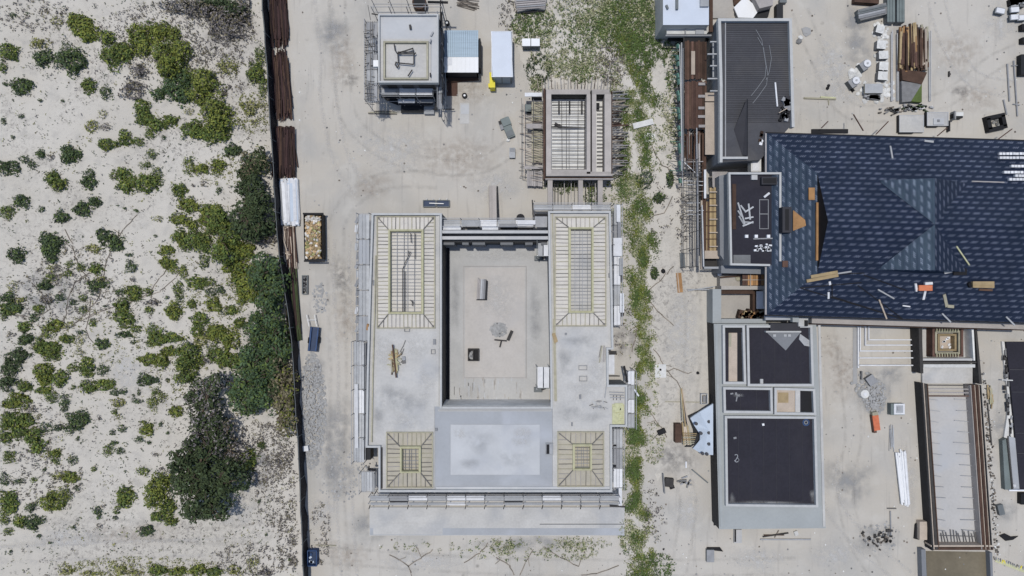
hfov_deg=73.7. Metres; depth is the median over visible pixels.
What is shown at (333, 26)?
ground stain
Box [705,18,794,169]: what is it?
slate roof block
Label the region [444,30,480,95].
metal shed
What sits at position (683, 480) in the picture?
scraps
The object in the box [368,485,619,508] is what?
scaffold
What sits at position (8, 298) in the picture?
shrub
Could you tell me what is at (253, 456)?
shrub
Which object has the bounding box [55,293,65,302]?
shrub
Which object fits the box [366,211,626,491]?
courtyard building
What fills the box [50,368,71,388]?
shrub
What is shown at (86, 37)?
shrub
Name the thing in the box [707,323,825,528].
bitumen deck building
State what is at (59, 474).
shrub
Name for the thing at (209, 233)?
shrub
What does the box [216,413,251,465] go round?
bare tree
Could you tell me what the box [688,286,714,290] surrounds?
white rods
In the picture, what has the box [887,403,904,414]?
white tank
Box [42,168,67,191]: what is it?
shrub
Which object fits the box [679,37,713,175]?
timber deck
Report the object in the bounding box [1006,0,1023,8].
junk pile
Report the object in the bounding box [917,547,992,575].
mud basin
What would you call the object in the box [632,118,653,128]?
white beam
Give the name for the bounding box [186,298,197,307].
shrub
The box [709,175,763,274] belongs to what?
ledge
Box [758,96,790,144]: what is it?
roof debris
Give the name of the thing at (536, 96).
shutter board
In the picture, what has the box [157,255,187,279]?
shrub
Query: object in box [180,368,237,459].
dark tree
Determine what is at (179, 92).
shrub
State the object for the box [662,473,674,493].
dark tool
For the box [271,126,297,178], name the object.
rebar bundle
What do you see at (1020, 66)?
black bins
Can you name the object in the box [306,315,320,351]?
flatbed trailer
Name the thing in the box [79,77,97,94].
shrub
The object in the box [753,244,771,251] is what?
white blocks
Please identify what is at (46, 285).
shrub
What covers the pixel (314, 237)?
rubbish skip
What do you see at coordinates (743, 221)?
white laths
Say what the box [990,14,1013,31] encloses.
ground stain
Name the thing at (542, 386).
scaffold tower
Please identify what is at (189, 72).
shrub
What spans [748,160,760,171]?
white link block
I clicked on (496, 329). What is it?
rubble heap
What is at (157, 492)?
shrub
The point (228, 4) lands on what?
shrub
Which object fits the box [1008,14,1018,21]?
white block
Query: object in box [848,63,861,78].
powder heap
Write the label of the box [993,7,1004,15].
white block
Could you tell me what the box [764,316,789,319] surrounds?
sill beam
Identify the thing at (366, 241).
scaffold
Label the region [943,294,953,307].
sawdust board
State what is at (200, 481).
dark tree
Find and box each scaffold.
[351,340,366,463]
[356,213,370,341]
[358,465,377,494]
[364,18,386,112]
[368,0,447,27]
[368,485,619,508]
[380,85,437,114]
[433,11,453,120]
[442,218,534,229]
[533,203,611,210]
[608,351,638,429]
[610,427,624,507]
[611,203,623,325]
[680,128,703,267]
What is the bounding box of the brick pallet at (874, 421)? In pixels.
[870,411,879,432]
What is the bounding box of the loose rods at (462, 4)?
[456,0,478,10]
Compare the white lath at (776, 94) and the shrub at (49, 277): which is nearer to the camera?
the white lath at (776, 94)
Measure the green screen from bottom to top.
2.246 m
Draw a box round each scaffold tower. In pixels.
[534,240,547,260]
[534,364,548,391]
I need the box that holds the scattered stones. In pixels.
[299,0,1022,575]
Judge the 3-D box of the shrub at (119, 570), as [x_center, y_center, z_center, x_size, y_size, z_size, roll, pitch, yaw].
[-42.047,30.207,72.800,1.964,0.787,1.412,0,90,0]
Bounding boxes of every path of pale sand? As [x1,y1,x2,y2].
[510,0,641,209]
[635,15,689,237]
[644,231,709,480]
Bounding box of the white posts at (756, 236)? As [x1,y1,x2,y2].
[744,192,772,239]
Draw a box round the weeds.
[307,0,689,575]
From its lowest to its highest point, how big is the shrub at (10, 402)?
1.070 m
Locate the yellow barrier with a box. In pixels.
[488,72,494,90]
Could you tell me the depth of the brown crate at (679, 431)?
72.44 m
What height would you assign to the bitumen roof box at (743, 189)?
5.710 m
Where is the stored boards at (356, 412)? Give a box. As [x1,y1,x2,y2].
[354,217,357,447]
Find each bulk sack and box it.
[873,24,884,35]
[873,40,885,50]
[874,71,887,81]
[875,51,887,60]
[876,62,888,71]
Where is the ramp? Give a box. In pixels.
[489,185,498,219]
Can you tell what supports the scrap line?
on the ground
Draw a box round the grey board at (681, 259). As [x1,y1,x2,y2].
[679,253,685,267]
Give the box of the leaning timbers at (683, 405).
[680,388,688,426]
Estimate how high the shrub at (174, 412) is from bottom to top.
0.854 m
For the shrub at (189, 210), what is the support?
on the scrubland sand at (53, 107)
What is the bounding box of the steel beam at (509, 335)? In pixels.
[507,330,512,340]
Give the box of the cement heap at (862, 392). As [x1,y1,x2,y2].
[850,372,874,398]
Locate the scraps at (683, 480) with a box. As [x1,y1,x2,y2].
[677,475,691,487]
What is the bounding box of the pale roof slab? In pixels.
[655,0,711,40]
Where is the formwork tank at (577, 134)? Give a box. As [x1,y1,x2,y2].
[543,88,612,204]
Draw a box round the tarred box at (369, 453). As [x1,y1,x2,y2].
[364,447,373,459]
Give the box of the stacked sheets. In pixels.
[998,437,1023,490]
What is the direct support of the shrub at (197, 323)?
on the scrubland sand at (53, 107)
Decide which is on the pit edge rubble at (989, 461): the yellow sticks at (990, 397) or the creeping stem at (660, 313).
the yellow sticks at (990, 397)
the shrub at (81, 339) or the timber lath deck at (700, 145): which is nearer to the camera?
the timber lath deck at (700, 145)
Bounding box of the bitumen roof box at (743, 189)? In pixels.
[717,172,780,265]
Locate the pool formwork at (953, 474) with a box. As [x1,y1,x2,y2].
[914,381,992,550]
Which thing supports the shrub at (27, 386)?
on the scrubland sand at (53, 107)
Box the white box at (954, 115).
[950,111,962,120]
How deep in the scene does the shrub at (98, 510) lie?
72.80 m
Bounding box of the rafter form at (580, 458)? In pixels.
[557,431,603,486]
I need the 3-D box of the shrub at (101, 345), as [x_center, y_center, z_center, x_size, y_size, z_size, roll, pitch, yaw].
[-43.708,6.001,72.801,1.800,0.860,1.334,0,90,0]
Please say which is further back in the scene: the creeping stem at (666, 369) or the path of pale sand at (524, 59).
the path of pale sand at (524, 59)
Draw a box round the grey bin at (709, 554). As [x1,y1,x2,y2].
[705,547,722,561]
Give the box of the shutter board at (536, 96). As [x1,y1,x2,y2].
[525,93,541,99]
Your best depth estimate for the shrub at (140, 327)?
72.70 m
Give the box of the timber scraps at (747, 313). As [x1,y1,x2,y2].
[735,308,764,318]
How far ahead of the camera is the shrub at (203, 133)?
72.54 m
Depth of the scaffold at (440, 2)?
68.58 m
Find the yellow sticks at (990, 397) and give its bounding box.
[987,385,993,445]
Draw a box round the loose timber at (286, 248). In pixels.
[277,227,295,258]
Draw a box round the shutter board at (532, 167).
[524,166,542,172]
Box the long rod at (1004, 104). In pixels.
[1003,99,1007,114]
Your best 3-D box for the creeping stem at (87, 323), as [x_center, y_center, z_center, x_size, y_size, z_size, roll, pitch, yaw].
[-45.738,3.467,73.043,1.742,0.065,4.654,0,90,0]
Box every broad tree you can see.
[203,207,246,267]
[222,341,287,418]
[242,303,291,359]
[244,251,290,314]
[264,356,287,397]
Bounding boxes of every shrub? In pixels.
[0,43,20,61]
[0,62,7,73]
[0,160,21,176]
[0,204,15,220]
[0,290,25,313]
[0,303,20,320]
[0,346,34,393]
[0,409,49,453]
[0,431,16,443]
[0,473,12,485]
[0,488,19,517]
[0,514,10,524]
[1,387,32,410]
[2,450,16,463]
[3,527,13,535]
[4,450,59,456]
[5,280,17,292]
[6,246,28,264]
[7,77,36,96]
[10,297,26,302]
[10,514,26,528]
[12,194,30,210]
[13,478,23,484]
[14,378,33,392]
[15,320,35,332]
[17,155,39,170]
[17,332,34,345]
[22,513,46,532]
[23,502,36,512]
[26,405,37,412]
[28,313,39,321]
[28,336,65,361]
[29,36,51,49]
[32,48,55,68]
[32,305,44,313]
[32,362,55,387]
[33,386,59,403]
[35,280,54,290]
[36,147,44,158]
[36,485,72,513]
[38,231,69,263]
[38,293,56,304]
[39,318,63,339]
[39,407,91,435]
[41,451,65,481]
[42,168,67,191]
[43,273,57,281]
[50,15,62,26]
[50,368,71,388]
[50,450,60,464]
[52,34,88,82]
[52,208,71,223]
[52,447,61,457]
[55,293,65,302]
[57,334,74,343]
[57,567,74,575]
[58,391,70,412]
[59,144,81,165]
[60,145,82,163]
[60,471,80,482]
[61,270,73,277]
[61,320,73,328]
[64,260,73,267]
[66,12,103,42]
[66,356,96,378]
[66,454,78,465]
[69,299,78,304]
[70,200,94,218]
[73,336,83,345]
[76,262,85,271]
[78,168,97,190]
[78,294,86,301]
[78,304,86,313]
[78,378,116,393]
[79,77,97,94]
[79,570,97,575]
[84,119,98,133]
[85,244,102,254]
[85,279,110,295]
[86,262,105,275]
[87,194,102,208]
[88,318,95,326]
[92,506,102,519]
[94,338,111,349]
[95,227,125,251]
[95,365,110,376]
[97,137,121,151]
[98,29,137,75]
[99,84,113,100]
[101,123,110,130]
[102,444,115,456]
[109,167,141,194]
[109,386,126,395]
[109,397,125,406]
[109,564,126,575]
[111,296,135,329]
[112,484,137,514]
[113,287,126,295]
[114,129,135,146]
[114,331,132,337]
[115,447,124,454]
[116,425,127,432]
[117,60,152,99]
[122,285,145,301]
[124,18,182,58]
[124,259,137,272]
[127,570,143,575]
[129,322,160,335]
[131,397,143,403]
[132,98,180,139]
[132,137,144,147]
[134,160,165,194]
[134,436,145,443]
[134,466,151,477]
[136,344,175,371]
[136,372,161,386]
[136,524,154,536]
[138,420,153,436]
[139,469,171,509]
[144,286,153,295]
[144,306,154,314]
[145,148,159,159]
[145,327,189,346]
[146,298,161,305]
[146,391,167,414]
[147,563,167,575]
[148,68,193,108]
[150,38,194,81]
[150,496,179,526]
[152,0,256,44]
[152,386,160,394]
[157,244,175,257]
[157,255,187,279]
[163,300,184,320]
[166,566,188,575]
[168,196,201,231]
[168,405,183,420]
[170,225,213,269]
[171,181,188,198]
[171,280,184,302]
[172,340,203,385]
[179,118,233,146]
[181,156,228,176]
[182,61,193,82]
[183,105,193,115]
[184,66,227,105]
[184,274,217,290]
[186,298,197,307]
[186,300,195,308]
[188,311,209,337]
[188,563,207,575]
[193,0,253,20]
[194,331,214,346]
[195,88,244,136]
[195,203,226,228]
[197,279,206,289]
[199,321,241,349]
[200,227,218,238]
[203,295,223,311]
[204,285,226,297]
[204,565,222,575]
[205,343,230,371]
[212,237,257,261]
[215,54,245,79]
[219,350,238,371]
[220,304,241,315]
[221,257,258,305]
[222,147,237,157]
[222,564,243,575]
[225,142,241,155]
[233,316,246,329]
[236,461,256,471]
[238,447,260,465]
[239,97,267,116]
[242,219,276,248]
[245,42,266,97]
[245,555,258,572]
[256,567,274,575]
[283,452,292,462]
[291,554,298,571]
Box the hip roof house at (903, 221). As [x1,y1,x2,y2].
[758,132,1023,323]
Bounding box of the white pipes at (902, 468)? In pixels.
[895,449,909,506]
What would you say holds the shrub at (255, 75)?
on the scrubland sand at (53, 107)
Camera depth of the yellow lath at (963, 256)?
65.08 m
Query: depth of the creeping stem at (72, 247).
73.03 m
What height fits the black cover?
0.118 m
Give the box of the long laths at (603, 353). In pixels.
[599,346,604,362]
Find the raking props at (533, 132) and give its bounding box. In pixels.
[519,98,542,180]
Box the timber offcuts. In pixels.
[387,345,401,377]
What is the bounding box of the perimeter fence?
[261,0,307,575]
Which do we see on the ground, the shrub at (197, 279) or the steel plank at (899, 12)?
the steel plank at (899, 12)
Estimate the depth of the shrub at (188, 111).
72.83 m
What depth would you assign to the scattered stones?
73.06 m
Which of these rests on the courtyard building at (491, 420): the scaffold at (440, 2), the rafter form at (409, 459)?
the rafter form at (409, 459)
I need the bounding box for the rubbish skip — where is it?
[303,213,325,261]
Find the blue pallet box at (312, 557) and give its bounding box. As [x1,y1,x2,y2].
[307,548,318,566]
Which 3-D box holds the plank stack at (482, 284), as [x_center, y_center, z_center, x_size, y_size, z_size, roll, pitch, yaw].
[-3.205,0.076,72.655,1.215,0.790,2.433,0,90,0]
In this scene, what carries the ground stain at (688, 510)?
on the ground
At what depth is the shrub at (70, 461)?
72.77 m
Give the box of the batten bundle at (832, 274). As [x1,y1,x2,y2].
[806,270,851,282]
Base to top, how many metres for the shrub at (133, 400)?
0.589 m
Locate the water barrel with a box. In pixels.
[412,0,427,13]
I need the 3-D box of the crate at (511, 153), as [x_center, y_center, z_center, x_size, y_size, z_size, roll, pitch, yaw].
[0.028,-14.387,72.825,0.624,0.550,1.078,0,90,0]
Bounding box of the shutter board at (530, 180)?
[527,170,541,186]
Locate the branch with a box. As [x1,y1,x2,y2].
[314,537,335,563]
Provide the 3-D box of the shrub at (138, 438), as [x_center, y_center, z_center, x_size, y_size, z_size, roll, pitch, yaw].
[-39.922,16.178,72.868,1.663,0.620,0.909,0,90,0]
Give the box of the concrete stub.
[790,317,807,325]
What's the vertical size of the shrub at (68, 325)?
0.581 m
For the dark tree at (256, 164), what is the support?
on the scrubland sand at (53, 107)
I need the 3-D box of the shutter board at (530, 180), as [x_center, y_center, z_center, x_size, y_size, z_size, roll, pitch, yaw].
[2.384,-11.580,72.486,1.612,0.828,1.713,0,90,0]
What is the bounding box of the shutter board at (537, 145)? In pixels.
[532,130,541,161]
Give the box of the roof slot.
[779,207,791,232]
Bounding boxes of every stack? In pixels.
[279,178,300,225]
[476,277,487,299]
[515,0,545,13]
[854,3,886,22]
[891,22,930,103]
[998,152,1023,158]
[1002,171,1023,180]
[1009,165,1023,167]
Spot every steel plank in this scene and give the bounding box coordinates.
[883,0,894,24]
[893,0,904,24]
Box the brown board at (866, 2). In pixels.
[851,0,878,5]
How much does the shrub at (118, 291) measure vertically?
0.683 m
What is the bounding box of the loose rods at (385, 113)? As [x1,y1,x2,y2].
[368,111,396,114]
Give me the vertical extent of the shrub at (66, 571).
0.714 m
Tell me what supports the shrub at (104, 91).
on the scrubland sand at (53, 107)
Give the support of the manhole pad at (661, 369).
on the path of pale sand at (668, 301)
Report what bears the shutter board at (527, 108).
attached to the raking props at (533, 132)
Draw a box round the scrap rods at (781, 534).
[760,530,810,539]
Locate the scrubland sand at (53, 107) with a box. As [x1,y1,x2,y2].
[0,0,302,575]
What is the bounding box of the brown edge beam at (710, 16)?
[709,0,712,32]
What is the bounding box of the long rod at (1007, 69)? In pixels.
[1006,64,1009,100]
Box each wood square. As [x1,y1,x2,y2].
[782,261,787,266]
[808,188,814,199]
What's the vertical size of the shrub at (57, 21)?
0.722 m
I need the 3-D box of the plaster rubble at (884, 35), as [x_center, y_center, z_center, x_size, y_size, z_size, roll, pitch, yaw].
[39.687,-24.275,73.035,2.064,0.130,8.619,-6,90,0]
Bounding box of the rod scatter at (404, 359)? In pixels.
[398,340,405,367]
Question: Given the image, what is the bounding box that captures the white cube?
[303,445,308,451]
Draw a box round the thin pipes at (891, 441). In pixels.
[889,424,893,451]
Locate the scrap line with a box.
[878,104,933,115]
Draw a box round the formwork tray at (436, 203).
[423,198,449,206]
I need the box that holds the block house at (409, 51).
[373,14,444,99]
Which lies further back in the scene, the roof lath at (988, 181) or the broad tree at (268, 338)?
the broad tree at (268, 338)
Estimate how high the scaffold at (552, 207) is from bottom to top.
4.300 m
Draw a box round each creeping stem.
[16,282,50,318]
[62,274,87,323]
[64,229,86,275]
[74,215,136,323]
[74,270,165,322]
[77,299,92,341]
[128,267,184,303]
[389,554,411,575]
[409,546,432,565]
[544,547,581,566]
[581,565,618,575]
[638,196,672,223]
[643,134,670,171]
[649,300,673,325]
[650,266,673,288]
[653,349,680,387]
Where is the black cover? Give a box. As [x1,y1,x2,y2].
[953,269,966,274]
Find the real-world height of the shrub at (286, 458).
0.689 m
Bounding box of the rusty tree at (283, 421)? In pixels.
[271,364,300,437]
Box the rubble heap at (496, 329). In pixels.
[489,322,507,336]
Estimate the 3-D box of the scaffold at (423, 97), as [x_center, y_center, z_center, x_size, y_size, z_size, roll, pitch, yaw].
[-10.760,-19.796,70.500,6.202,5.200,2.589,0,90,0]
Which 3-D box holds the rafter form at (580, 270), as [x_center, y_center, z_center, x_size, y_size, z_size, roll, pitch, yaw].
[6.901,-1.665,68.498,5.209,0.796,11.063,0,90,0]
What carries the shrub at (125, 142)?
on the scrubland sand at (53, 107)
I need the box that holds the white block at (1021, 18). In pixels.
[1015,15,1023,21]
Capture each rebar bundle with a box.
[269,0,288,48]
[271,49,292,121]
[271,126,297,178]
[282,227,297,268]
[285,267,301,340]
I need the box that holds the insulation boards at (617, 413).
[612,403,623,423]
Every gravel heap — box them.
[301,351,327,469]
[312,282,328,312]
[315,448,367,500]
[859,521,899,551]
[862,378,886,414]
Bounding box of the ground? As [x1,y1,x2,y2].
[268,0,1023,575]
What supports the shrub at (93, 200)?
on the scrubland sand at (53, 107)
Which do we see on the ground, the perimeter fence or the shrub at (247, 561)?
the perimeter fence
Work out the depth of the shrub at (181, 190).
72.66 m
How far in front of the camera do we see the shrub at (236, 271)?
72.52 m
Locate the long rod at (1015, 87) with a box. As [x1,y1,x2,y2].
[1011,60,1019,115]
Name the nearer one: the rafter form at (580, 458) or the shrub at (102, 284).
the rafter form at (580, 458)
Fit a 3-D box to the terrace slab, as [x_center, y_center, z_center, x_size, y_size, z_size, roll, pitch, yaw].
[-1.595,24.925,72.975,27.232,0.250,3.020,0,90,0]
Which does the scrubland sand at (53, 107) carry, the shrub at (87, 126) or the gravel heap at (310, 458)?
the shrub at (87, 126)
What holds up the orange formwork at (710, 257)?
on the timber lath deck at (700, 145)
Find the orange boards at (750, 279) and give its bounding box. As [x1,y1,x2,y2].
[742,274,763,285]
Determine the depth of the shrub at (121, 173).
72.61 m
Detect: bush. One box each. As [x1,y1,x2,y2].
[636,169,655,189]
[650,265,659,279]
[651,191,666,203]
[665,171,673,188]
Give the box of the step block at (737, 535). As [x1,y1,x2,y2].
[733,529,741,542]
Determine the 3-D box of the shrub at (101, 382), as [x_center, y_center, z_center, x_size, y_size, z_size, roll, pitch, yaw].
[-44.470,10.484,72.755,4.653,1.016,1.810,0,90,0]
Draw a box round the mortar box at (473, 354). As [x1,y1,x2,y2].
[468,348,478,360]
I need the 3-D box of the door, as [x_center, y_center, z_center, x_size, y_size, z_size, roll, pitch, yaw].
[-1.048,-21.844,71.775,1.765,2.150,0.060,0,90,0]
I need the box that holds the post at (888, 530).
[885,508,895,534]
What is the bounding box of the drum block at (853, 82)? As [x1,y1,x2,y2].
[844,76,859,89]
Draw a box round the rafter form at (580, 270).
[555,216,605,325]
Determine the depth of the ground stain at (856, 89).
73.07 m
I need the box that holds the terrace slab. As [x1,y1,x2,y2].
[370,507,624,535]
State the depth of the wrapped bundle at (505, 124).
72.51 m
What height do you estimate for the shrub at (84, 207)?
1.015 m
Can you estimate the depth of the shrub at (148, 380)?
72.69 m
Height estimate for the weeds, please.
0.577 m
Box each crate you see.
[509,148,514,158]
[673,422,696,444]
[700,393,707,403]
[774,0,786,17]
[913,519,926,539]
[914,282,932,291]
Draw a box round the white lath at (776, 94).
[774,82,777,106]
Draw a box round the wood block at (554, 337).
[552,333,557,342]
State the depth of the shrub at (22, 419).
72.60 m
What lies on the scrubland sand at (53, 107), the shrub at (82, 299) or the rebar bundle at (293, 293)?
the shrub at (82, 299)
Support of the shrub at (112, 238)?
on the scrubland sand at (53, 107)
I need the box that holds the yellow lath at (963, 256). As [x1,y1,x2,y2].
[956,246,969,264]
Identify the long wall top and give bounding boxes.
[808,317,1023,330]
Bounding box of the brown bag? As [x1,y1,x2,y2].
[733,0,740,6]
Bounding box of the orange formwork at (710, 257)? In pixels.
[700,170,727,268]
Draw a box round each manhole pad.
[644,133,654,141]
[655,364,665,377]
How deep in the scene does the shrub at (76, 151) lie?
72.68 m
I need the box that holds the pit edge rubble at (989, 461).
[981,372,1000,555]
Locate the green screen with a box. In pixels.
[669,44,684,186]
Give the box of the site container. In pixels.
[491,31,512,83]
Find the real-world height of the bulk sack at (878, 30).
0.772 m
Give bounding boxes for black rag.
[999,533,1017,540]
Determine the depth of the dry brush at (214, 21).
72.24 m
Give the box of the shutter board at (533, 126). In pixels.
[526,124,541,130]
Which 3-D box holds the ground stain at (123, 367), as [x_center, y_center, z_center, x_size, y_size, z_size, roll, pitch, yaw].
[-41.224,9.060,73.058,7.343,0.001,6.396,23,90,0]
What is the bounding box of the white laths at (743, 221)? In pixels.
[737,202,753,226]
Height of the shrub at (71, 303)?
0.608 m
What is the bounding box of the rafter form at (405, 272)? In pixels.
[376,216,434,328]
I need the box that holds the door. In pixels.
[493,77,509,83]
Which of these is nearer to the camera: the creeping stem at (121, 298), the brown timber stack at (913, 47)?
the brown timber stack at (913, 47)
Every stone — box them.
[796,35,802,43]
[802,27,810,36]
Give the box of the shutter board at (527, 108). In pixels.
[525,104,530,114]
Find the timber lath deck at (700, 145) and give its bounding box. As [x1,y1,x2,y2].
[684,129,705,250]
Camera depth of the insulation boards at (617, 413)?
68.78 m
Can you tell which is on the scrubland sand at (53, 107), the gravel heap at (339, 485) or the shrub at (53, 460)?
the shrub at (53, 460)
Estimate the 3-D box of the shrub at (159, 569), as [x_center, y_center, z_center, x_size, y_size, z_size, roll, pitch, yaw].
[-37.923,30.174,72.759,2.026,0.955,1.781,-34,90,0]
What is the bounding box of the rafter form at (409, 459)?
[386,432,432,487]
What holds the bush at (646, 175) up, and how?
on the path of pale sand at (659, 70)
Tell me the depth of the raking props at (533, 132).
71.58 m
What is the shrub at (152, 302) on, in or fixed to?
on the scrubland sand at (53, 107)
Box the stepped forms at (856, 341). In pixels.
[853,326,912,383]
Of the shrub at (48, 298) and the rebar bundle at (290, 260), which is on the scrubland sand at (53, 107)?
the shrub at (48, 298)
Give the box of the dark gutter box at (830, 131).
[811,129,847,133]
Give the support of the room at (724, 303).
on the ground
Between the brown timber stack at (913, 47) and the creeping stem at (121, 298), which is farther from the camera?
the creeping stem at (121, 298)
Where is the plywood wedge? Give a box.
[793,210,805,230]
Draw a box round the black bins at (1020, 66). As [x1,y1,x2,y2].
[1016,24,1023,76]
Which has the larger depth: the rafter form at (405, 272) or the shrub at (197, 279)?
the shrub at (197, 279)
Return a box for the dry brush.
[0,0,298,575]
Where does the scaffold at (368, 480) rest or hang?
on the ground
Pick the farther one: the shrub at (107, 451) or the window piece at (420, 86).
the shrub at (107, 451)
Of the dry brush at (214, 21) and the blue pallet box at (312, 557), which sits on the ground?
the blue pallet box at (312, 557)
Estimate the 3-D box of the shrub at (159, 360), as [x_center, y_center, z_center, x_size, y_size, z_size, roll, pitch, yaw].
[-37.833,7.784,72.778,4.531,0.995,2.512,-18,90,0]
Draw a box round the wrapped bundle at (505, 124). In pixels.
[498,116,514,138]
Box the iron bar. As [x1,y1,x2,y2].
[691,469,707,482]
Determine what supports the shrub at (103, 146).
on the scrubland sand at (53, 107)
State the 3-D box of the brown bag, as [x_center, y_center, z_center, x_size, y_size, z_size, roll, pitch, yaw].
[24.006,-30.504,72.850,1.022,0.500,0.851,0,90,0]
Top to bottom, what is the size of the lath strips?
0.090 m
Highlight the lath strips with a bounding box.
[609,392,623,399]
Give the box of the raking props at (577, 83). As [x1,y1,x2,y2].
[537,76,614,88]
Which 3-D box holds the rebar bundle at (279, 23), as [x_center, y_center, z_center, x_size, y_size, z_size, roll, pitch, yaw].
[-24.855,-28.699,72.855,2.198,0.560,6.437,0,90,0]
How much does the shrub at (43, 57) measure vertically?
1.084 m
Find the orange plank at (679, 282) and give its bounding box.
[676,273,682,292]
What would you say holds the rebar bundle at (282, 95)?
on the ground
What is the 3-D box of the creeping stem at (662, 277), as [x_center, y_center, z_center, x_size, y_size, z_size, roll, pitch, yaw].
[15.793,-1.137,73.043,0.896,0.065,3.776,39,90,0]
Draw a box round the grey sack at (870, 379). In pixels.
[860,371,877,385]
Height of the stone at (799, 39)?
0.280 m
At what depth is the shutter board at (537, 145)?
72.18 m
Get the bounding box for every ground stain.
[53,533,89,544]
[115,358,139,385]
[232,502,247,519]
[326,24,336,37]
[402,554,440,565]
[484,179,502,192]
[674,306,689,355]
[680,504,693,523]
[839,476,855,485]
[841,84,862,97]
[850,16,856,25]
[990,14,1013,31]
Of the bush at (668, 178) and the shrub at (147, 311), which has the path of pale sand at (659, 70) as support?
the bush at (668, 178)
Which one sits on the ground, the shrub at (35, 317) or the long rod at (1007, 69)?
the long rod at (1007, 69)
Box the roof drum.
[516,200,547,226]
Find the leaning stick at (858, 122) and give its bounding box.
[853,114,863,130]
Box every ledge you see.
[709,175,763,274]
[717,274,763,285]
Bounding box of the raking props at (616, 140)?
[612,91,629,174]
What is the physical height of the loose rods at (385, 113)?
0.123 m
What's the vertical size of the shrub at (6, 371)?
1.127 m
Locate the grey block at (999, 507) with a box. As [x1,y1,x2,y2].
[995,503,1004,515]
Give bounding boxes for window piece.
[387,85,398,89]
[402,85,414,88]
[418,85,435,89]
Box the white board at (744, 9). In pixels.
[734,0,757,17]
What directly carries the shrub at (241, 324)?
on the scrubland sand at (53, 107)
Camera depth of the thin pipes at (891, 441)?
73.00 m
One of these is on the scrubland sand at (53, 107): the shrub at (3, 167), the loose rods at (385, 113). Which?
the shrub at (3, 167)
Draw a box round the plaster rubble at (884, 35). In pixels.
[872,21,894,99]
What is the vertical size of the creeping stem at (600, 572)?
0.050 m
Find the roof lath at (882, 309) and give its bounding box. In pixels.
[879,299,886,318]
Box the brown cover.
[750,0,772,17]
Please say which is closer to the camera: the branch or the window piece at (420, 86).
the window piece at (420, 86)
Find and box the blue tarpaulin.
[684,403,712,455]
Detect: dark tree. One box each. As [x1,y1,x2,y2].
[166,438,254,524]
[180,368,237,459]
[224,173,279,243]
[236,146,271,181]
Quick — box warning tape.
[993,557,1023,571]
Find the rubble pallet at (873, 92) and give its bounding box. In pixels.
[856,81,894,103]
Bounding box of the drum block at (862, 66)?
[855,59,870,72]
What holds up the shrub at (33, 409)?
on the scrubland sand at (53, 107)
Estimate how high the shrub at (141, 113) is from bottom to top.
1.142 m
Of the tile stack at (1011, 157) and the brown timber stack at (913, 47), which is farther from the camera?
the brown timber stack at (913, 47)
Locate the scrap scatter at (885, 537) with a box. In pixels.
[861,529,892,550]
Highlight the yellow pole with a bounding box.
[804,96,835,104]
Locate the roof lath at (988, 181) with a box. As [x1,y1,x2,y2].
[972,181,1003,182]
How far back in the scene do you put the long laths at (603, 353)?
68.71 m
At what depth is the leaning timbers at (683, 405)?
72.41 m
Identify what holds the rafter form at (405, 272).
on the courtyard building at (491, 420)
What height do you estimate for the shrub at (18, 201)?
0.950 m
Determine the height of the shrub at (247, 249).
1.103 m
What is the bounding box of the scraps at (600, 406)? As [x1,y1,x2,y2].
[589,401,607,409]
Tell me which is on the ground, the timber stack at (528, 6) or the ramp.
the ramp
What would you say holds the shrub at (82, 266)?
on the scrubland sand at (53, 107)
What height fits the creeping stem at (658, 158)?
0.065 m
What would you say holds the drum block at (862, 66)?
on the ground
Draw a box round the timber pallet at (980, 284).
[967,281,993,290]
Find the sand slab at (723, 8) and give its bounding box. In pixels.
[713,0,733,18]
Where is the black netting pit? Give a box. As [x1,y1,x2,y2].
[1000,341,1023,488]
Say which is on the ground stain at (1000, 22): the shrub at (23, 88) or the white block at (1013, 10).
the white block at (1013, 10)
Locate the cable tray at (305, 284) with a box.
[302,275,308,293]
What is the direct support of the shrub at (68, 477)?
on the scrubland sand at (53, 107)
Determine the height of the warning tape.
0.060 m
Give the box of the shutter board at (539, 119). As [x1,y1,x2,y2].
[532,102,541,121]
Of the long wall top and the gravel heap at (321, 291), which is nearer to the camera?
the long wall top
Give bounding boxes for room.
[707,286,766,322]
[910,327,981,383]
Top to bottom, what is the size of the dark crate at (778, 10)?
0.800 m
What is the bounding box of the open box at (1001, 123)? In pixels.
[982,113,1007,132]
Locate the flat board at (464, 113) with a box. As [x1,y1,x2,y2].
[460,103,468,123]
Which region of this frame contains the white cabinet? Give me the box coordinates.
[522,39,539,49]
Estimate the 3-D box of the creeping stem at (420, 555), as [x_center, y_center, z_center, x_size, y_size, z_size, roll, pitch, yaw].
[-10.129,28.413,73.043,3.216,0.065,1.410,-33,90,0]
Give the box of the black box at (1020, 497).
[1017,492,1023,504]
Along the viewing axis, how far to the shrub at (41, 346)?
72.61 m
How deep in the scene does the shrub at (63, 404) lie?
72.76 m
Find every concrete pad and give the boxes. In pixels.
[896,115,923,133]
[924,112,949,131]
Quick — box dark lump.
[653,428,666,438]
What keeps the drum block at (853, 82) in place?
on the ground
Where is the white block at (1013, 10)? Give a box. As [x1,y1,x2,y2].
[1007,6,1019,13]

